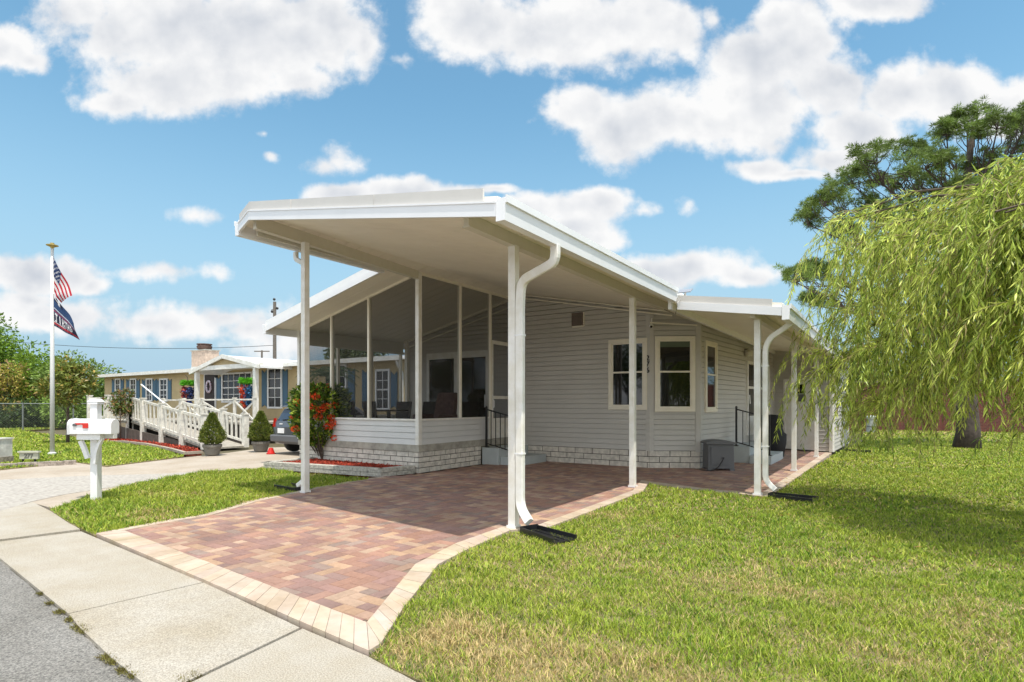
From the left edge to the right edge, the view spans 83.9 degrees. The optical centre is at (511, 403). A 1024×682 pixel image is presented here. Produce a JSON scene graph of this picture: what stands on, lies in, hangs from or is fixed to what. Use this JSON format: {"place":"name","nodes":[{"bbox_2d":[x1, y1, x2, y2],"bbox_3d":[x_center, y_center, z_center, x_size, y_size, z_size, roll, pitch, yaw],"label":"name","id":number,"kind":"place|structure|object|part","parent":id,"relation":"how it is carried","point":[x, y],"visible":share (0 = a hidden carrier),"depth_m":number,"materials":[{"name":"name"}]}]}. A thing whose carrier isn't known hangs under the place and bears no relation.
{"place":"outdoors","nodes":[
{"label":"outdoors","id":0,"kind":"place"},
{"bbox_2d":[0,561,136,681],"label":"street","id":1,"kind":"structure","parent":0,"point":[39,642],"depth_m":3.60,"materials":[{"name":"grey asphalt"}]},
{"bbox_2d":[0,414,183,469],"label":"neighbour lawn","id":2,"kind":"structure","parent":0,"point":[88,447],"depth_m":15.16,"materials":[{"name":"green plant"}]},
{"bbox_2d":[0,438,13,462],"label":"gate pillar","id":3,"kind":"structure","parent":2,"relation":"on","point":[5,449],"depth_m":14.45,"materials":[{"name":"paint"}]},
{"bbox_2d":[0,359,41,412],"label":"flowering tree","id":4,"kind":"object","parent":2,"relation":"on","point":[7,380],"visible":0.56,"depth_m":35.36,"materials":[{"name":"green plant"}]},
{"bbox_2d":[0,391,48,427],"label":"shrub","id":5,"kind":"object","parent":2,"relation":"on","point":[10,400],"visible":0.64,"depth_m":34.78,"materials":[{"name":"green plant"}]},
{"bbox_2d":[0,312,56,379],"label":"oak tree","id":6,"kind":"object","parent":2,"relation":"on","point":[9,345],"visible":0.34,"depth_m":37.98,"materials":[{"name":"green plant"}]},
{"bbox_2d":[17,451,40,461],"bbox_3d":[-12.230,1.360,14.446,0.520,0.320,0.100,0,0,0],"label":"address sign","id":7,"kind":"object","parent":2,"relation":"on","point":[34,455],"visible":0.99,"depth_m":14.43,"materials":[{"name":"white metal"}]},
{"bbox_2d":[1,393,65,427],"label":"shrub","id":8,"kind":"object","parent":2,"relation":"on","point":[47,423],"visible":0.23,"depth_m":35.20,"materials":[{"name":"green plant"}]},
{"bbox_2d":[0,347,67,401],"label":"oak tree","id":9,"kind":"object","parent":2,"relation":"on","point":[33,364],"visible":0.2,"depth_m":36.88,"materials":[{"name":"green plant"}]},
{"bbox_2d":[0,403,86,429],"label":"chain link fence","id":10,"kind":"object","parent":2,"relation":"on","point":[22,415],"visible":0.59,"depth_m":32.51,"materials":[{"name":"grey"}]},
{"bbox_2d":[46,243,58,454],"bbox_3d":[-13.469,-1.598,16.703,0.300,6.237,0.292,0,0,34],"label":"flagpole","id":11,"kind":"object","parent":2,"relation":"on","point":[52,390],"visible":0.89,"depth_m":16.66,"materials":[{"name":"grey metal"}]},
{"bbox_2d":[53,257,71,302],"bbox_3d":[-13.109,-3.688,16.718,0.706,1.406,0.210,0,0,14],"label":"flag","id":12,"kind":"object","parent":11,"relation":"attached to","point":[62,290],"visible":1,"depth_m":16.70,"materials":[{"name":"fabric"}]},
{"bbox_2d":[53,294,79,339],"bbox_3d":[-13.116,-2.578,16.696,0.719,1.406,0.248,0,0,-3],"label":"flag","id":13,"kind":"object","parent":11,"relation":"attached to","point":[63,320],"visible":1,"depth_m":16.71,"materials":[{"name":"fabric"}]},
{"bbox_2d":[28,355,100,442],"bbox_3d":[-16.945,-0.148,21.621,2.266,3.401,1.930,0,0,7],"label":"magnolia tree","id":14,"kind":"object","parent":2,"relation":"on","point":[70,378],"visible":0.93,"depth_m":21.36,"materials":[{"name":"green plant"}]},
{"bbox_2d":[28,395,102,427],"bbox_3d":[-28.072,0.610,36.157,3.832,2.690,3.896,0,0,34],"label":"shrub","id":15,"kind":"object","parent":2,"relation":"on","point":[78,413],"visible":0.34,"depth_m":35.25,"materials":[{"name":"green plant"}]},
{"bbox_2d":[25,349,125,407],"bbox_3d":[-28.759,-1.101,38.235,5.982,5.325,6.075,0,0,34],"label":"broadleaf tree","id":16,"kind":"object","parent":2,"relation":"on","point":[100,392],"visible":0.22,"depth_m":37.58,"materials":[{"name":"green plant"}]},
{"bbox_2d":[108,440,202,454],"bbox_3d":[-12.625,1.480,19.860,8.073,0.080,0.621,0,0,41],"label":"bed edging","id":17,"kind":"object","parent":2,"relation":"on","point":[171,449],"visible":0.89,"depth_m":18.99,"materials":[{"name":"concrete"}]},
{"bbox_2d":[0,471,195,510],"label":"driveway","id":18,"kind":"structure","parent":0,"point":[15,492],"depth_m":10.58,"materials":[{"name":"concrete"}]},
{"bbox_2d":[11,341,272,348],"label":"power line","id":19,"kind":"object","parent":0,"point":[154,348],"visible":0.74,"depth_m":84.98,"materials":[{"name":"black plastic"}]},
{"bbox_2d":[0,447,299,510],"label":"neighbour drive","id":20,"kind":"structure","parent":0,"point":[246,459],"depth_m":13.61,"materials":[{"name":"concrete"}]},
{"bbox_2d":[0,460,75,466],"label":"stone edging","id":21,"kind":"object","parent":20,"relation":"on","point":[55,463],"visible":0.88,"depth_m":13.91,"materials":[{"name":"beige stone"}]},
{"bbox_2d":[197,412,227,454],"bbox_3d":[-8.761,0.865,16.692,0.788,1.271,0.819,0,0,34],"label":"potted conifer","id":22,"kind":"object","parent":20,"relation":"on","point":[212,422],"visible":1,"depth_m":16.55,"materials":[{"name":"green plant"}]},
{"bbox_2d":[247,410,273,451],"bbox_3d":[-7.925,0.849,18.004,0.816,1.303,0.853,0,0,34],"label":"potted conifer","id":23,"kind":"object","parent":20,"relation":"on","point":[262,444],"visible":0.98,"depth_m":17.86,"materials":[{"name":"green plant"}]},
{"bbox_2d":[266,448,275,453],"bbox_3d":[-7.290,1.425,17.242,0.260,0.190,0.254,0,0,34],"label":"traffic cone","id":24,"kind":"object","parent":20,"relation":"on","point":[270,450],"visible":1,"depth_m":17.17,"materials":[{"name":"red plastic"}]},
{"bbox_2d":[270,405,363,450],"bbox_3d":[-5.611,0.765,18.497,1.600,1.470,3.972,0,0,34],"label":"parked car","id":25,"kind":"object","parent":20,"relation":"on","point":[285,436],"visible":0.26,"depth_m":17.13,"materials":[{"name":"grey paint"}]},
{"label":"rear window","id":26,"kind":"part","parent":25,"relation":"part of","materials":[{"name":"blue glass"}]},
{"bbox_2d":[296,366,358,386],"bbox_3d":[-6.292,0.128,19.503,2.148,2.751,2.130,0,0,34],"label":"palm tree","id":27,"kind":"object","parent":20,"relation":"on","point":[321,371],"visible":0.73,"depth_m":19.30,"materials":[{"name":"green plant"}]},
{"bbox_2d":[127,443,201,456],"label":"bed soil","id":28,"kind":"structure","parent":0,"point":[180,454],"depth_m":17.55,"materials":[{"name":"brown soil"}]},
{"bbox_2d":[101,388,139,438],"bbox_3d":[-16.208,0.416,23.693,1.438,2.270,1.705,0,0,-5],"label":"shrub","id":29,"kind":"object","parent":28,"relation":"on","point":[120,407],"visible":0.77,"depth_m":23.63,"materials":[{"name":"green plant"}]},
{"bbox_2d":[105,437,200,451],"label":"mulch","id":30,"kind":"object","parent":28,"relation":"on","point":[185,448],"visible":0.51,"depth_m":20.12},
{"bbox_2d":[0,502,415,681],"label":"sidewalk","id":31,"kind":"structure","parent":0,"point":[153,621],"depth_m":4.00,"materials":[{"name":"concrete"}]},
{"bbox_2d":[35,591,208,681],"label":"weed","id":32,"kind":"object","parent":31,"relation":"on","point":[106,657],"visible":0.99,"depth_m":3.38,"materials":[{"name":"green plant"}]},
{"bbox_2d":[50,467,370,537],"bbox_3d":[-5.424,1.561,9.947,4.947,0.118,5.011,0,0,34],"label":"lawn strip","id":33,"kind":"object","parent":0,"point":[90,533],"visible":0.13,"depth_m":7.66,"materials":[{"name":"green plant"}]},
{"bbox_2d":[67,399,118,500],"bbox_3d":[-6.485,0.723,8.854,0.842,1.595,0.503,0,0,0],"label":"mailbox","id":34,"kind":"object","parent":33,"relation":"on","point":[96,429],"visible":0.94,"depth_m":8.74,"materials":[{"name":"white plastic"}]},
{"bbox_2d":[274,483,300,491],"bbox_3d":[-3.830,1.452,9.941,0.655,0.075,0.340,0,0,42],"label":"splash block","id":35,"kind":"object","parent":33,"relation":"on","point":[294,488],"depth_m":9.79,"materials":[{"name":"black plastic"}]},
{"bbox_2d":[263,457,414,477],"bbox_3d":[-3.897,1.411,12.660,3.507,0.174,1.349,0,0,34],"label":"raised bed","id":36,"kind":"object","parent":0,"point":[359,470],"visible":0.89,"depth_m":12.11,"materials":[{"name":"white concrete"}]},
{"bbox_2d":[279,458,402,467],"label":"mulch","id":37,"kind":"object","parent":36,"relation":"on","point":[335,462],"visible":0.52,"depth_m":12.93,"materials":[{"name":"red wood"}]},
{"bbox_2d":[286,381,353,458],"bbox_3d":[-4.739,0.419,14.146,1.672,1.985,1.645,0,0,-20],"label":"flowering shrub","id":38,"kind":"object","parent":37,"relation":"on","point":[342,398],"visible":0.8,"depth_m":13.72,"materials":[{"name":"green plant"}]},
{"bbox_2d":[35,429,865,477],"bbox_3d":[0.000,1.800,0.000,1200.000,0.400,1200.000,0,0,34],"label":"ground","id":39,"kind":"structure","parent":0,"point":[222,451],"depth_m":20.81,"materials":[{"name":"soil"}]},
{"bbox_2d":[86,394,272,449],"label":"wooden ramp","id":40,"kind":"structure","parent":39,"relation":"on","point":[182,427],"depth_m":21.90,"materials":[{"name":"white wood"}]},
{"bbox_2d":[141,384,164,402],"bbox_3d":[-16.240,-0.455,25.755,2.058,0.911,0.060,0,0,32],"label":"slanted pole","id":41,"kind":"object","parent":40,"relation":"attached to","point":[152,393],"visible":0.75,"depth_m":25.73,"materials":[{"name":"white plastic"}]},
{"bbox_2d":[92,343,404,436],"bbox_3d":[-12.628,-1.184,30.676,25.808,5.468,9.855,0,0,34],"label":"manufactured home","id":42,"kind":"object","parent":39,"relation":"on","point":[274,382],"visible":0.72,"depth_m":25.48,"materials":[{"name":"beige paint"}]},
{"bbox_2d":[115,378,120,395],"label":"window","id":43,"kind":"structure","parent":42,"relation":"in","point":[118,380],"depth_m":33.64,"materials":[{"name":"white plastic"}]},
{"bbox_2d":[130,378,136,397],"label":"window","id":44,"kind":"structure","parent":42,"relation":"in","point":[133,380],"depth_m":32.58,"materials":[{"name":"white glass"}]},
{"bbox_2d":[145,378,152,401],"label":"window","id":45,"kind":"structure","parent":42,"relation":"in","point":[149,381],"depth_m":31.52,"materials":[{"name":"white plastic"}]},
{"bbox_2d":[159,378,167,401],"bbox_3d":[-18.719,-0.737,30.634,0.868,1.244,0.058,0,0,34],"label":"window","id":46,"kind":"structure","parent":42,"relation":"in","point":[163,382],"depth_m":30.63,"materials":[{"name":"white plastic"}]},
{"bbox_2d":[179,375,193,406],"bbox_3d":[-14.920,-0.554,26.239,0.712,1.528,0.726,0,0,34],"label":"hanging basket","id":47,"kind":"object","parent":42,"relation":"hanging from","point":[186,391],"visible":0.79,"depth_m":26.11,"materials":[{"name":"multicoloured plant"}]},
{"bbox_2d":[205,380,211,392],"bbox_3d":[-14.910,-0.835,28.023,0.510,0.646,0.095,0,0,34],"label":"wreath","id":48,"kind":"object","parent":42,"relation":"attached to","point":[206,388],"depth_m":27.97,"materials":[{"name":"white"}]},
{"bbox_2d":[204,374,215,412],"bbox_3d":[-14.878,-0.401,28.078,1.055,2.242,0.068,0,0,34],"label":"front door","id":49,"kind":"structure","parent":42,"relation":"in","point":[212,395],"depth_m":27.99,"materials":[{"name":"black plastic"}]},
{"bbox_2d":[221,372,252,402],"bbox_3d":[-12.948,-0.759,26.803,2.523,1.418,0.058,0,0,34],"label":"window","id":50,"kind":"structure","parent":42,"relation":"in","point":[229,381],"depth_m":27.07,"materials":[{"name":"white plastic"}]},
{"bbox_2d":[237,372,252,408],"bbox_3d":[-11.001,-0.534,23.644,0.714,1.530,0.740,0,0,34],"label":"hanging basket","id":51,"kind":"object","parent":42,"relation":"hanging from","point":[245,393],"visible":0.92,"depth_m":23.50,"materials":[{"name":"multicoloured plant"}]},
{"bbox_2d":[267,368,282,408],"bbox_3d":[-10.469,-0.692,25.157,1.054,1.809,0.058,0,0,34],"label":"window","id":52,"kind":"structure","parent":42,"relation":"in","point":[274,376],"depth_m":25.20,"materials":[{"name":"white plastic"}]},
{"bbox_2d":[334,364,346,387],"bbox_3d":[-6.931,-0.671,22.808,0.930,1.812,0.058,0,0,34],"label":"window","id":53,"kind":"structure","parent":42,"relation":"in","point":[342,379],"depth_m":22.68,"materials":[{"name":"white plastic"}]},
{"bbox_2d":[375,369,389,409],"bbox_3d":[-4.869,-0.528,21.440,0.766,1.539,0.058,0,0,34],"label":"window","id":54,"kind":"structure","parent":42,"relation":"in","point":[382,376],"depth_m":21.44,"materials":[{"name":"white plastic"}]},
{"bbox_2d":[254,350,269,357],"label":"utility pole","id":55,"kind":"object","parent":39,"relation":"on","point":[261,351],"visible":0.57,"depth_m":119.90,"materials":[{"name":"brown wood"}]},
{"bbox_2d":[271,298,278,358],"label":"utility pole","id":56,"kind":"object","parent":39,"relation":"on","point":[273,310],"visible":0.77,"depth_m":69.84,"materials":[{"name":"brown wood"}]},
{"bbox_2d":[323,347,388,359],"bbox_3d":[-10.514,-1.731,37.875,5.183,6.573,4.326,0,0,34],"label":"oak tree","id":57,"kind":"object","parent":39,"relation":"on","point":[346,353],"visible":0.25,"depth_m":37.04,"materials":[{"name":"green plant"}]},
{"bbox_2d":[127,449,831,621],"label":"driveway","id":58,"kind":"structure","parent":0,"point":[360,546],"depth_m":7.25,"materials":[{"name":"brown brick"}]},
{"bbox_2d":[96,452,831,655],"bbox_3d":[1.888,1.539,12.007,7.176,0.121,17.345,0,0,34],"label":"driveway border","id":59,"kind":"object","parent":58,"relation":"on","point":[357,635],"visible":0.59,"depth_m":4.77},
{"bbox_2d":[482,445,545,464],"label":"entry steps","id":60,"kind":"structure","parent":58,"relation":"on","point":[492,455],"depth_m":14.00,"materials":[{"name":"grey concrete"}]},
{"bbox_2d":[484,406,507,450],"bbox_3d":[-0.227,0.679,13.906,1.032,1.242,0.108,0,0,29],"label":"iron railing","id":61,"kind":"object","parent":60,"relation":"on","point":[486,426],"visible":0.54,"depth_m":14.06,"materials":[{"name":"black metal"}]},
{"bbox_2d":[234,188,849,528],"bbox_3d":[2.160,-0.782,15.775,11.510,4.565,19.765,0,0,34],"label":"manufactured home","id":62,"kind":"object","parent":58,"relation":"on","point":[532,323],"visible":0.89,"depth_m":13.16,"materials":[{"name":"metal"}]},
{"bbox_2d":[349,401,355,417],"bbox_3d":[-4.061,0.419,14.766,0.538,0.958,0.607,0,0,34],"label":"patio chair","id":63,"kind":"object","parent":62,"relation":"on","point":[352,408],"visible":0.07,"depth_m":14.42,"materials":[{"name":"grey wicker"}]},
{"bbox_2d":[362,401,376,417],"bbox_3d":[-3.371,0.419,14.369,0.538,0.958,0.607,0,0,42],"label":"patio chair","id":64,"kind":"object","parent":62,"relation":"on","point":[374,410],"visible":0.16,"depth_m":14.08,"materials":[{"name":"grey wicker"}]},
{"bbox_2d":[377,410,407,417],"bbox_3d":[-3.274,0.529,15.137,1.040,0.738,1.040,0,0,34],"label":"patio table","id":65,"kind":"object","parent":62,"relation":"on","point":[388,413],"visible":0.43,"depth_m":14.99,"materials":[{"name":"black metal"}]},
{"bbox_2d":[395,402,411,418],"bbox_3d":[-3.200,0.419,15.980,0.538,0.958,0.607,0,0,29],"label":"patio chair","id":66,"kind":"object","parent":62,"relation":"on","point":[403,406],"visible":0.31,"depth_m":16.16,"materials":[{"name":"grey wicker"}]},
{"bbox_2d":[422,401,435,413],"bbox_3d":[-2.442,0.419,15.476,0.538,0.958,0.607,0,0,42],"label":"patio chair","id":67,"kind":"object","parent":62,"relation":"on","point":[428,407],"visible":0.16,"depth_m":15.64,"materials":[{"name":"grey wicker"}]},
{"bbox_2d":[413,393,456,418],"bbox_3d":[-1.833,0.309,14.127,0.880,1.178,0.911,0,0,34],"label":"recliner","id":68,"kind":"object","parent":62,"relation":"on","point":[446,405],"visible":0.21,"depth_m":14.28,"materials":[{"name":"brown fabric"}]},
{"bbox_2d":[427,350,487,416],"bbox_3d":[-1.581,-0.310,16.313,2.260,2.340,0.090,0,0,34],"label":"sliding door","id":69,"kind":"structure","parent":62,"relation":"in","point":[441,367],"depth_m":16.15,"materials":[{"name":"white paint"}]},
{"bbox_2d":[492,340,507,437],"bbox_3d":[-0.265,-0.365,14.823,0.121,2.490,0.915,0,0,34],"label":"screen door","id":70,"kind":"structure","parent":62,"relation":"in","point":[493,342],"depth_m":14.69,"materials":[{"name":"white paint"}]},
{"bbox_2d":[608,338,646,409],"bbox_3d":[2.734,-0.692,13.489,0.966,1.675,0.059,0,0,34],"label":"window","id":71,"kind":"structure","parent":62,"relation":"in","point":[618,350],"depth_m":13.53,"materials":[{"name":"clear glass"}]},
{"bbox_2d":[655,336,695,411],"bbox_3d":[3.761,-0.686,13.154,0.919,1.742,0.055,0,0,4],"label":"window","id":72,"kind":"structure","parent":62,"relation":"in","point":[675,356],"depth_m":13.15,"materials":[{"name":"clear glass"}]},
{"bbox_2d":[704,340,717,411],"bbox_3d":[4.783,-0.645,13.703,0.055,1.691,0.830,0,0,37],"label":"window","id":73,"kind":"structure","parent":62,"relation":"in","point":[711,349],"depth_m":13.71,"materials":[{"name":"white glass"}]},
{"bbox_2d":[744,349,752,357],"bbox_3d":[6.615,-1.409,15.943,0.232,0.250,0.232,0,0,-11],"label":"wall lantern","id":74,"kind":"object","parent":62,"relation":"attached to","point":[748,353],"depth_m":15.87,"materials":[{"name":"beige glass"}]},
{"bbox_2d":[746,360,769,435],"bbox_3d":[7.412,-0.160,17.109,0.087,2.120,2.521,0,0,37],"label":"side door","id":75,"kind":"structure","parent":62,"relation":"in","point":[749,364],"depth_m":16.48,"materials":[{"name":"white paint"}]},
{"bbox_2d":[783,379,813,449],"bbox_3d":[9.082,0.330,17.977,0.050,2.220,1.044,0,0,-38],"label":"shed door","id":76,"kind":"structure","parent":62,"relation":"in","point":[808,441],"depth_m":17.96,"materials":[{"name":"white paint"}]},
{"bbox_2d":[699,439,736,470],"bbox_3d":[4.596,1.157,12.807,0.766,0.685,0.629,0,0,3],"label":"hose box","id":77,"kind":"object","parent":58,"relation":"on","point":[718,453],"visible":0.98,"depth_m":12.62,"materials":[{"name":"grey plastic"}]},
{"bbox_2d":[734,441,782,464],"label":"side steps","id":78,"kind":"structure","parent":58,"relation":"on","point":[743,453],"depth_m":14.38,"materials":[{"name":"grey concrete"}]},
{"bbox_2d":[734,406,771,455],"bbox_3d":[6.054,0.674,14.345,0.880,1.232,0.100,0,0,34],"label":"iron railing","id":79,"kind":"object","parent":78,"relation":"on","point":[769,433],"visible":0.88,"depth_m":14.38,"materials":[{"name":"black metal"}]},
{"bbox_2d":[761,414,786,456],"bbox_3d":[7.305,0.900,16.002,0.737,1.200,0.684,0,0,34],"label":"grill","id":80,"kind":"object","parent":58,"relation":"on","point":[779,444],"visible":0.42,"depth_m":15.77,"materials":[{"name":"black metal"}]},
{"bbox_2d":[0,0,1023,389],"label":"sky","id":81,"kind":"structure","parent":0,"point":[682,139],"materials":[{"name":"blue"}]},
{"bbox_2d":[369,429,1023,681],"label":"lawn","id":82,"kind":"structure","parent":0,"point":[416,679],"depth_m":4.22,"materials":[{"name":"green plant"}]},
{"bbox_2d":[520,524,576,544],"bbox_3d":[0.380,1.452,6.377,0.340,0.075,0.655,0,0,-34],"label":"splash block","id":83,"kind":"object","parent":82,"relation":"on","point":[544,533],"depth_m":6.36,"materials":[{"name":"black plastic"}]},
{"bbox_2d":[768,492,818,502],"bbox_3d":[4.375,1.452,8.890,0.655,0.075,0.340,0,0,44],"label":"splash block","id":84,"kind":"object","parent":82,"relation":"on","point":[778,495],"depth_m":8.86,"materials":[{"name":"black plastic"}]},
{"bbox_2d":[642,478,1023,586],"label":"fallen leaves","id":85,"kind":"object","parent":82,"relation":"on","point":[676,536],"visible":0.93,"depth_m":7.04,"materials":[{"name":"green plant"}]},
{"bbox_2d":[845,449,870,452],"bbox_3d":[10.621,1.452,17.547,0.340,0.075,0.655,0,0,-36],"label":"splash block","id":86,"kind":"object","parent":82,"relation":"on","point":[854,450],"depth_m":17.45,"materials":[{"name":"plastic"}]},
{"bbox_2d":[866,415,876,432],"bbox_3d":[18.722,1.080,29.695,0.500,0.940,0.492,0,0,34],"label":"utility pedestal","id":87,"kind":"object","parent":82,"relation":"on","point":[868,427],"visible":0.37,"depth_m":29.55,"materials":[{"name":"grey plastic"}]},
{"bbox_2d":[848,333,910,380],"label":"broadleaf tree","id":88,"kind":"object","parent":82,"relation":"on","point":[857,377],"visible":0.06,"depth_m":40.77,"materials":[{"name":"green plant"}]},
{"bbox_2d":[768,153,1023,471],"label":"willow tree","id":89,"kind":"object","parent":82,"relation":"on","point":[976,236],"visible":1,"depth_m":6.89,"materials":[{"name":"green plant"}]},
{"bbox_2d":[774,95,1023,448],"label":"pine tree","id":90,"kind":"object","parent":82,"relation":"on","point":[951,126],"visible":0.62,"depth_m":18.91,"materials":[{"name":"green plant"}]},
{"bbox_2d":[849,378,1023,432],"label":"brick wall","id":91,"kind":"structure","parent":82,"relation":"on","point":[985,426],"depth_m":30.98,"materials":[{"name":"brick"}]},
{"bbox_2d":[872,318,1015,376],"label":"broadleaf tree","id":92,"kind":"object","parent":82,"relation":"on","point":[925,340],"visible":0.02,"depth_m":43.23,"materials":[{"name":"green plant"}]}
]}

